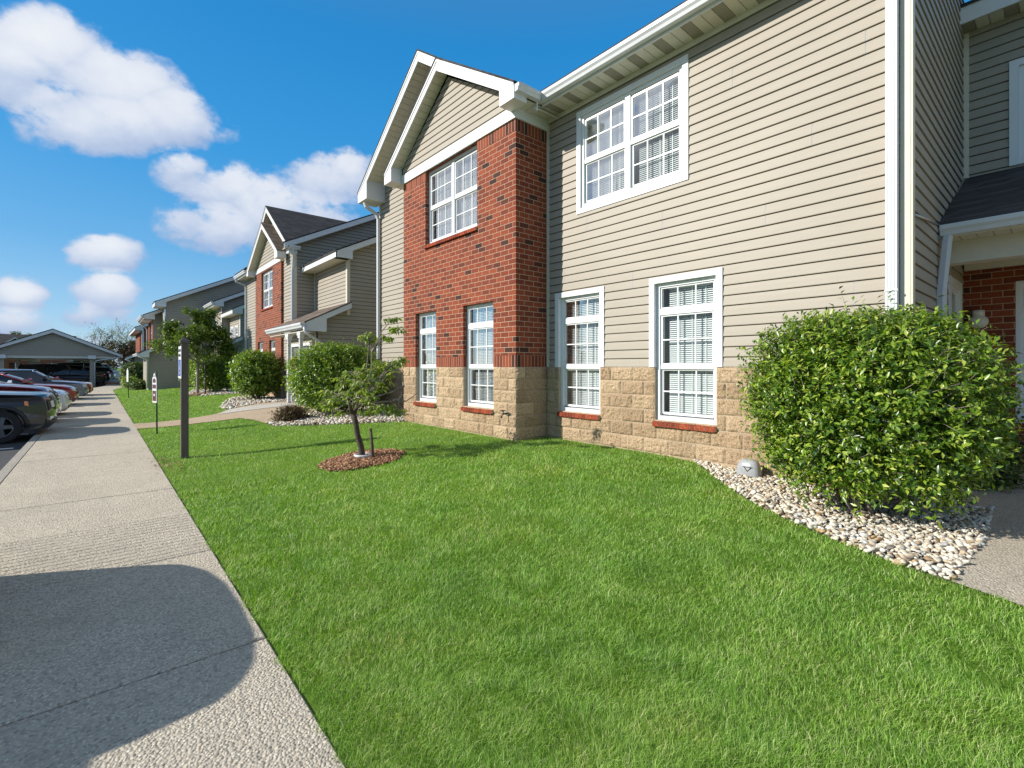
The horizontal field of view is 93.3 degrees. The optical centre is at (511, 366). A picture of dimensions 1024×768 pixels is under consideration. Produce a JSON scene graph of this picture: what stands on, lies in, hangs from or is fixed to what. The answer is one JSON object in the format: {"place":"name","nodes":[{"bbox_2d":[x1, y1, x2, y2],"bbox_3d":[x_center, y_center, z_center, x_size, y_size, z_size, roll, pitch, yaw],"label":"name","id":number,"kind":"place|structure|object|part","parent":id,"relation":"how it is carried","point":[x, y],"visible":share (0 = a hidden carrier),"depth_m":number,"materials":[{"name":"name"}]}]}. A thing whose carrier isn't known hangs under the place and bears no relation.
{"place":"outdoors","nodes":[
{"label":"outdoors","id":0,"kind":"place"},
{"bbox_2d":[0,383,104,470],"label":"parking lot","id":1,"kind":"structure","parent":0,"point":[18,443],"depth_m":10.01,"materials":[{"name":"grey asphalt"}]},
{"bbox_2d":[0,390,57,443],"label":"parked car","id":2,"kind":"object","parent":1,"relation":"on","point":[21,412],"visible":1,"depth_m":10.46,"materials":[{"name":"paint"}]},
{"bbox_2d":[0,383,61,424],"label":"parked car","id":3,"kind":"object","parent":1,"relation":"on","point":[14,387],"visible":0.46,"depth_m":12.54,"materials":[{"name":"red paint"}]},
{"bbox_2d":[0,380,71,411],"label":"parked car","id":4,"kind":"object","parent":1,"relation":"on","point":[65,398],"visible":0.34,"depth_m":14.96,"materials":[{"name":"white paint"}]},
{"bbox_2d":[0,372,78,401],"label":"parked car","id":5,"kind":"object","parent":1,"relation":"on","point":[73,391],"visible":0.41,"depth_m":18.46,"materials":[{"name":"red paint"}]},
{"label":"window","id":6,"kind":"part","parent":5,"relation":"part of","materials":[{"name":"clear glass"}]},
{"bbox_2d":[0,369,88,395],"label":"parked car","id":7,"kind":"object","parent":1,"relation":"on","point":[35,375],"visible":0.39,"depth_m":21.63,"materials":[{"name":"grey paint"}]},
{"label":"window","id":8,"kind":"part","parent":7,"relation":"part of","materials":[{"name":"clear glass"}]},
{"bbox_2d":[16,364,89,381],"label":"parked car","id":9,"kind":"object","parent":1,"relation":"on","point":[45,368],"visible":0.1,"depth_m":40.91,"materials":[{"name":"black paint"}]},
{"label":"window","id":10,"kind":"part","parent":9,"relation":"part of","materials":[{"name":"black glass"}]},
{"bbox_2d":[0,381,107,483],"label":"kerb","id":11,"kind":"structure","parent":1,"relation":"on","point":[10,465],"depth_m":8.18,"materials":[{"name":"concrete"}]},
{"bbox_2d":[0,329,122,386],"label":"carport","id":12,"kind":"object","parent":1,"relation":"on","point":[51,344],"visible":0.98,"depth_m":38.68,"materials":[{"name":"beige plastic"}]},
{"bbox_2d":[47,375,93,392],"bbox_3d":[-24.319,0.954,24.730,4.410,1.348,2.160,0,0,-41],"label":"parked car","id":13,"kind":"object","parent":1,"relation":"on","point":[90,386],"visible":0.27,"depth_m":25.52,"materials":[{"name":"red paint"}]},
{"bbox_2d":[46,369,105,382],"bbox_3d":[-36.970,0.899,40.227,4.910,1.458,2.160,0,0,-41],"label":"parked car","id":14,"kind":"object","parent":1,"relation":"on","point":[74,374],"visible":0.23,"depth_m":39.98,"materials":[{"name":"black paint"}]},
{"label":"window","id":15,"kind":"part","parent":14,"relation":"part of","materials":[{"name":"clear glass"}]},
{"bbox_2d":[56,362,115,376],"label":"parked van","id":16,"kind":"object","parent":1,"relation":"on","point":[83,364],"visible":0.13,"depth_m":57.62,"materials":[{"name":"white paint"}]},
{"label":"window","id":17,"kind":"part","parent":16,"relation":"part of","materials":[{"name":"black glass"}]},
{"bbox_2d":[83,366,115,382],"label":"parked car","id":18,"kind":"object","parent":1,"relation":"on","point":[105,369],"visible":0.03,"depth_m":49.88,"materials":[{"name":"silver metal"}]},
{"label":"window","id":19,"kind":"part","parent":18,"relation":"part of","materials":[{"name":"black glass"}]},
{"bbox_2d":[103,364,119,376],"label":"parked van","id":20,"kind":"object","parent":1,"relation":"on","point":[117,372],"visible":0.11,"depth_m":64.28,"materials":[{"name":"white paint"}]},
{"bbox_2d":[67,365,110,383],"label":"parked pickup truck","id":21,"kind":"object","parent":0,"point":[108,376],"visible":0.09,"depth_m":46.09,"materials":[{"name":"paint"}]},
{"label":"window","id":22,"kind":"part","parent":21,"relation":"part of","materials":[{"name":"black glass"}]},
{"bbox_2d":[0,379,345,767],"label":"sidewalk","id":23,"kind":"structure","parent":0,"point":[132,635],"depth_m":2.74,"materials":[{"name":"concrete"}]},
{"bbox_2d":[0,0,969,367],"label":"sky","id":24,"kind":"structure","parent":0,"point":[145,145],"materials":[{"name":"blue"}]},
{"bbox_2d":[113,386,1023,767],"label":"lawn","id":25,"kind":"structure","parent":0,"point":[677,614],"depth_m":3.00,"materials":[{"name":"green plant"}]},
{"bbox_2d":[127,367,128,397],"bbox_3d":[-18.626,0.806,23.446,0.290,1.601,0.060,0,0,38],"label":"yard sign","id":26,"kind":"object","parent":25,"relation":"on","point":[128,380],"visible":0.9,"depth_m":23.42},
{"bbox_2d":[119,375,138,387],"bbox_3d":[-28.012,1.090,35.456,1.318,1.055,1.607,0,0,-41],"label":"shrub","id":27,"kind":"object","parent":25,"relation":"on","point":[123,382],"visible":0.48,"depth_m":35.12,"materials":[{"name":"green plant"}]},
{"bbox_2d":[118,360,143,381],"bbox_3d":[-29.467,0.501,37.945,2.326,2.143,3.407,0,0,-41],"label":"shrub","id":28,"kind":"object","parent":25,"relation":"on","point":[136,369],"visible":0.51,"depth_m":37.06,"materials":[{"name":"green plant"}]},
{"bbox_2d":[123,324,147,362],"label":"apartment building","id":29,"kind":"structure","parent":25,"relation":"on","point":[139,332],"depth_m":41.50,"materials":[{"name":"red"}]},
{"bbox_2d":[126,379,145,389],"bbox_3d":[-24.229,1.181,31.393,1.456,0.851,2.492,0,0,-41],"label":"shrub","id":30,"kind":"object","parent":25,"relation":"on","point":[138,384],"visible":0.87,"depth_m":30.67,"materials":[{"name":"green plant"}]},
{"bbox_2d":[152,371,157,433],"bbox_3d":[-8.084,0.849,10.968,0.326,1.523,0.070,0,0,38],"label":"yard sign","id":31,"kind":"object","parent":25,"relation":"on","point":[154,391],"visible":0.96,"depth_m":10.94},
{"bbox_2d":[148,456,188,471],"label":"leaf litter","id":32,"kind":"object","parent":25,"relation":"on","point":[155,465],"visible":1,"depth_m":7.37,"materials":[{"name":"brown plant"}]},
{"bbox_2d":[178,337,189,458],"bbox_3d":[-5.434,0.578,8.011,0.134,2.157,0.340,0,0,-41],"label":"sign post","id":33,"kind":"object","parent":25,"relation":"on","point":[183,361],"visible":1,"depth_m":7.96,"materials":[{"name":"black metal"}]},
{"bbox_2d":[178,357,195,386],"bbox_3d":[-17.612,0.310,27.318,2.135,2.027,2.114,0,0,-21],"label":"shrub","id":34,"kind":"object","parent":25,"relation":"on","point":[190,363],"visible":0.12,"depth_m":26.65,"materials":[{"name":"green plant"}]},
{"bbox_2d":[132,276,246,389],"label":"apartment building","id":35,"kind":"structure","parent":25,"relation":"on","point":[225,298],"depth_m":30.01,"materials":[{"name":"beige plastic"}]},
{"bbox_2d":[230,326,233,337],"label":"window","id":36,"kind":"structure","parent":35,"relation":"in","point":[231,328],"depth_m":28.37,"materials":[{"name":"white plastic"}]},
{"bbox_2d":[235,325,238,336],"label":"window","id":37,"kind":"structure","parent":35,"relation":"in","point":[236,327],"depth_m":27.46,"materials":[{"name":"white plastic"}]},
{"bbox_2d":[143,306,241,392],"bbox_3d":[-14.979,-0.723,22.465,3.373,4.258,3.446,0,0,31],"label":"young tree","id":38,"kind":"object","parent":25,"relation":"on","point":[208,333],"visible":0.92,"depth_m":22.33,"materials":[{"name":"green plant"}]},
{"bbox_2d":[189,392,208,395],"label":"mulch","id":39,"kind":"object","parent":25,"relation":"on","point":[193,394],"visible":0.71,"depth_m":22.40,"materials":[{"name":"brown wood"}]},
{"bbox_2d":[204,362,205,392],"bbox_3d":[-14.560,0.575,22.944,0.070,1.650,0.061,0,0,-41],"label":"tree stake","id":40,"kind":"object","parent":25,"relation":"on","point":[205,378],"visible":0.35,"depth_m":22.92,"materials":[{"name":"brown wood"}]},
{"bbox_2d":[134,401,317,428],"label":"entrance walk","id":41,"kind":"structure","parent":25,"relation":"on","point":[263,415],"depth_m":13.18,"materials":[{"name":"beige concrete"}]},
{"bbox_2d":[220,402,308,413],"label":"porch slab","id":42,"kind":"structure","parent":25,"relation":"on","point":[255,407],"depth_m":15.13,"materials":[{"name":"concrete"}]},
{"bbox_2d":[233,205,378,405],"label":"apartment building","id":43,"kind":"structure","parent":25,"relation":"on","point":[303,275],"depth_m":18.01,"materials":[{"name":"beige plastic"}]},
{"bbox_2d":[260,269,272,311],"bbox_3d":[-10.247,-3.221,20.305,0.195,1.657,1.802,0,0,-41],"label":"window","id":44,"kind":"structure","parent":43,"relation":"in","point":[268,276],"depth_m":20.54,"materials":[{"name":"white plastic"}]},
{"bbox_2d":[271,340,274,355],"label":"window","id":45,"kind":"structure","parent":43,"relation":"in","point":[272,341],"depth_m":19.89,"materials":[{"name":"white plastic"}]},
{"bbox_2d":[291,344,298,400],"bbox_3d":[-7.454,0.280,16.745,0.100,2.140,1.080,0,0,-41],"label":"door","id":46,"kind":"structure","parent":43,"relation":"in","point":[294,347],"depth_m":16.97,"materials":[{"name":"grey paint"}]},
{"bbox_2d":[303,343,310,402],"bbox_3d":[-6.804,0.280,15.985,0.100,2.140,1.080,0,0,-41],"label":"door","id":47,"kind":"structure","parent":43,"relation":"in","point":[304,345],"depth_m":15.98,"materials":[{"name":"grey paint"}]},
{"bbox_2d":[266,406,406,425],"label":"river pebbles","id":48,"kind":"object","parent":25,"relation":"on","point":[317,417],"visible":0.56,"depth_m":11.13,"materials":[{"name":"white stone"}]},
{"bbox_2d":[268,397,310,422],"bbox_3d":[-5.300,1.094,11.580,0.933,0.745,0.869,0,0,-41],"label":"shrub","id":49,"kind":"object","parent":48,"relation":"on","point":[292,412],"visible":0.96,"depth_m":11.43,"materials":[{"name":"orange plant"}]},
{"bbox_2d":[282,334,388,416],"bbox_3d":[-4.410,0.210,12.460,2.800,2.142,2.513,0,0,-41],"label":"shrub","id":50,"kind":"object","parent":48,"relation":"on","point":[316,369],"visible":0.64,"depth_m":11.78,"materials":[{"name":"green plant"}]},
{"bbox_2d":[317,448,406,471],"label":"mulch","id":51,"kind":"object","parent":25,"relation":"on","point":[343,461],"visible":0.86,"depth_m":6.86,"materials":[{"name":"brown wood"}]},
{"bbox_2d":[369,428,373,456],"bbox_3d":[-2.029,1.179,7.007,0.091,0.580,0.048,0,0,28],"label":"wooden stake","id":52,"kind":"object","parent":51,"relation":"on","point":[371,442],"visible":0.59,"depth_m":6.99,"materials":[{"name":"brown wood"}]},
{"bbox_2d":[311,317,417,457],"bbox_3d":[-2.099,0.358,7.025,1.509,2.168,1.341,0,0,-24],"label":"ornamental tree","id":53,"kind":"object","parent":25,"relation":"on","point":[364,392],"visible":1,"depth_m":7.02,"materials":[{"name":"green plant"}]},
{"bbox_2d":[357,0,1023,498],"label":"apartment building","id":54,"kind":"structure","parent":25,"relation":"on","point":[599,250],"depth_m":6.63,"materials":[{"name":"beige plastic"}]},
{"bbox_2d":[413,311,436,406],"bbox_3d":[-1.662,-0.167,10.381,0.560,1.987,0.867,0,0,-41],"label":"window","id":55,"kind":"structure","parent":54,"relation":"in","point":[427,321],"depth_m":10.39,"materials":[{"name":"white plastic"}]},
{"bbox_2d":[423,145,488,248],"bbox_3d":[-1.061,-3.311,9.687,0.550,1.637,1.862,0,0,-41],"label":"window","id":56,"kind":"structure","parent":54,"relation":"in","point":[453,185],"depth_m":9.58,"materials":[{"name":"white plastic"}]},
{"bbox_2d":[461,302,499,413],"bbox_3d":[-0.458,-0.167,8.973,0.560,1.987,0.942,0,0,-41],"label":"window","id":57,"kind":"structure","parent":54,"relation":"in","point":[480,372],"depth_m":8.95,"materials":[{"name":"white plastic"}]},
{"bbox_2d":[500,410,508,417],"bbox_3d":[-0.131,0.795,8.139,0.158,0.136,0.096,0,0,-41],"label":"spigot","id":58,"kind":"object","parent":54,"relation":"attached to","point":[506,413],"visible":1,"depth_m":8.13,"materials":[{"name":"silver metal"}]},
{"bbox_2d":[555,286,605,419],"bbox_3d":[1.252,-0.213,8.052,0.520,2.089,1.056,0,0,-41],"label":"window","id":59,"kind":"structure","parent":54,"relation":"in","point":[579,334],"depth_m":8.07,"materials":[{"name":"white plastic"}]},
{"bbox_2d":[576,54,689,214],"bbox_3d":[1.870,-3.335,7.329,0.450,1.670,1.977,0,0,-41],"label":"window","id":60,"kind":"structure","parent":54,"relation":"in","point":[633,144],"depth_m":7.19,"materials":[{"name":"white plastic"}]},
{"bbox_2d":[649,267,723,432],"bbox_3d":[2.469,-0.213,6.629,0.520,2.089,1.065,0,0,-41],"label":"window","id":61,"kind":"structure","parent":54,"relation":"in","point":[686,336],"depth_m":6.63,"materials":[{"name":"white plastic"}]},
{"bbox_2d":[947,275,962,323],"bbox_3d":[5.779,-0.175,6.351,0.980,1.930,0.100,0,0,-41],"label":"window","id":62,"kind":"structure","parent":54,"relation":"in","point":[955,297],"depth_m":6.57,"materials":[{"name":"white plastic"}]},
{"bbox_2d":[969,310,988,328],"bbox_3d":[6.369,-0.645,6.593,0.250,0.250,0.200,0,0,-41],"label":"wall lamp","id":63,"kind":"object","parent":54,"relation":"attached to","point":[983,322],"visible":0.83,"depth_m":6.52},
{"bbox_2d":[1009,57,1023,166],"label":"window","id":64,"kind":"structure","parent":54,"relation":"in","point":[1016,67],"depth_m":6.42,"materials":[{"name":"white plastic"}]},
{"bbox_2d":[1016,281,1023,422],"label":"window","id":65,"kind":"structure","parent":54,"relation":"in","point":[1019,284],"depth_m":6.41,"materials":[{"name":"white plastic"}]},
{"bbox_2d":[694,459,994,582],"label":"river pebbles","id":66,"kind":"object","parent":25,"relation":"on","point":[890,532],"visible":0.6,"depth_m":3.97,"materials":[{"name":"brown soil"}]},
{"bbox_2d":[736,458,761,476],"bbox_3d":[2.782,1.171,5.669,0.182,0.189,0.270,0,0,-41],"label":"vent cover","id":67,"kind":"object","parent":66,"relation":"on","point":[752,468],"visible":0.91,"depth_m":5.60,"materials":[{"name":"grey plastic"}]},
{"bbox_2d":[722,286,1023,530],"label":"hedge","id":68,"kind":"object","parent":66,"relation":"on","point":[930,422],"visible":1,"depth_m":3.82,"materials":[{"name":"green plant"}]},
{"bbox_2d":[927,469,1023,605],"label":"porch walk","id":69,"kind":"structure","parent":25,"relation":"on","point":[995,564],"depth_m":3.42,"materials":[{"name":"concrete"}]},
{"bbox_2d":[959,415,1023,492],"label":"shrub","id":70,"kind":"object","parent":25,"relation":"on","point":[1008,475],"visible":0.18,"depth_m":5.11,"materials":[{"name":"green plant"}]},
{"label":"ground","id":71,"kind":"structure","parent":0,"visible":0},
{"bbox_2d":[0,334,75,368],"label":"apartment building","id":72,"kind":"structure","parent":71,"relation":"on","point":[9,363],"depth_m":93.96,"materials":[{"name":"beige plastic"}]},
{"bbox_2d":[9,363,15,368],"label":"window","id":73,"kind":"structure","parent":72,"relation":"in","point":[11,365],"depth_m":91.30,"materials":[{"name":"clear glass"}]},
{"bbox_2d":[74,359,115,365],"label":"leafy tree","id":74,"kind":"object","parent":71,"relation":"on","point":[104,361],"visible":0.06,"depth_m":103.81,"materials":[{"name":"green plant"}]},
{"bbox_2d":[80,329,116,347],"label":"bare tree","id":75,"kind":"object","parent":71,"relation":"on","point":[97,337],"visible":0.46,"depth_m":112.87,"materials":[{"name":"brown plant"}]},
{"bbox_2d":[83,334,135,369],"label":"bronze tree","id":76,"kind":"object","parent":71,"relation":"on","point":[129,349],"visible":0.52,"depth_m":75.14,"materials":[{"name":"brown plant"}]},
{"bbox_2d":[84,318,135,344],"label":"bare tree","id":77,"kind":"object","parent":71,"relation":"on","point":[117,333],"visible":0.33,"depth_m":96.71,"materials":[{"name":"brown plant"}]},
{"bbox_2d":[92,320,129,366],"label":"bare tree","id":78,"kind":"object","parent":71,"relation":"on","point":[111,336],"visible":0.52,"depth_m":107.36,"materials":[{"name":"brown plant"}]},
{"bbox_2d":[100,324,135,365],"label":"bare tree","id":79,"kind":"object","parent":71,"relation":"on","point":[127,336],"visible":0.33,"depth_m":103.98,"materials":[{"name":"brown plant"}]},
{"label":"gravel bed soil","id":80,"kind":"structure","parent":0,"visible":0},
{"bbox_2d":[220,395,286,408],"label":"river pebbles","id":81,"kind":"object","parent":80,"relation":"on","point":[230,403],"visible":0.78,"depth_m":17.23,"materials":[{"name":"white stone"}]},
{"bbox_2d":[226,346,284,398],"bbox_3d":[-9.770,0.226,18.479,2.142,2.110,2.141,0,0,-41],"label":"shrub","id":82,"kind":"object","parent":80,"relation":"on","point":[252,374],"visible":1,"depth_m":18.00,"materials":[{"name":"green plant"}]},
{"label":"gravel bed soil","id":83,"kind":"structure","parent":0,"visible":0},
{"bbox_2d":[189,352,237,391],"bbox_3d":[-14.737,0.254,24.096,2.410,2.092,2.529,0,0,-41],"label":"shrub","id":84,"kind":"object","parent":83,"relation":"on","point":[217,373],"visible":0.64,"depth_m":23.51,"materials":[{"name":"green plant"}]},
{"bbox_2d":[189,389,238,395],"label":"river pebbles","id":85,"kind":"object","parent":83,"relation":"on","point":[221,391],"visible":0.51,"depth_m":23.28,"materials":[{"name":"white stone"}]}
]}

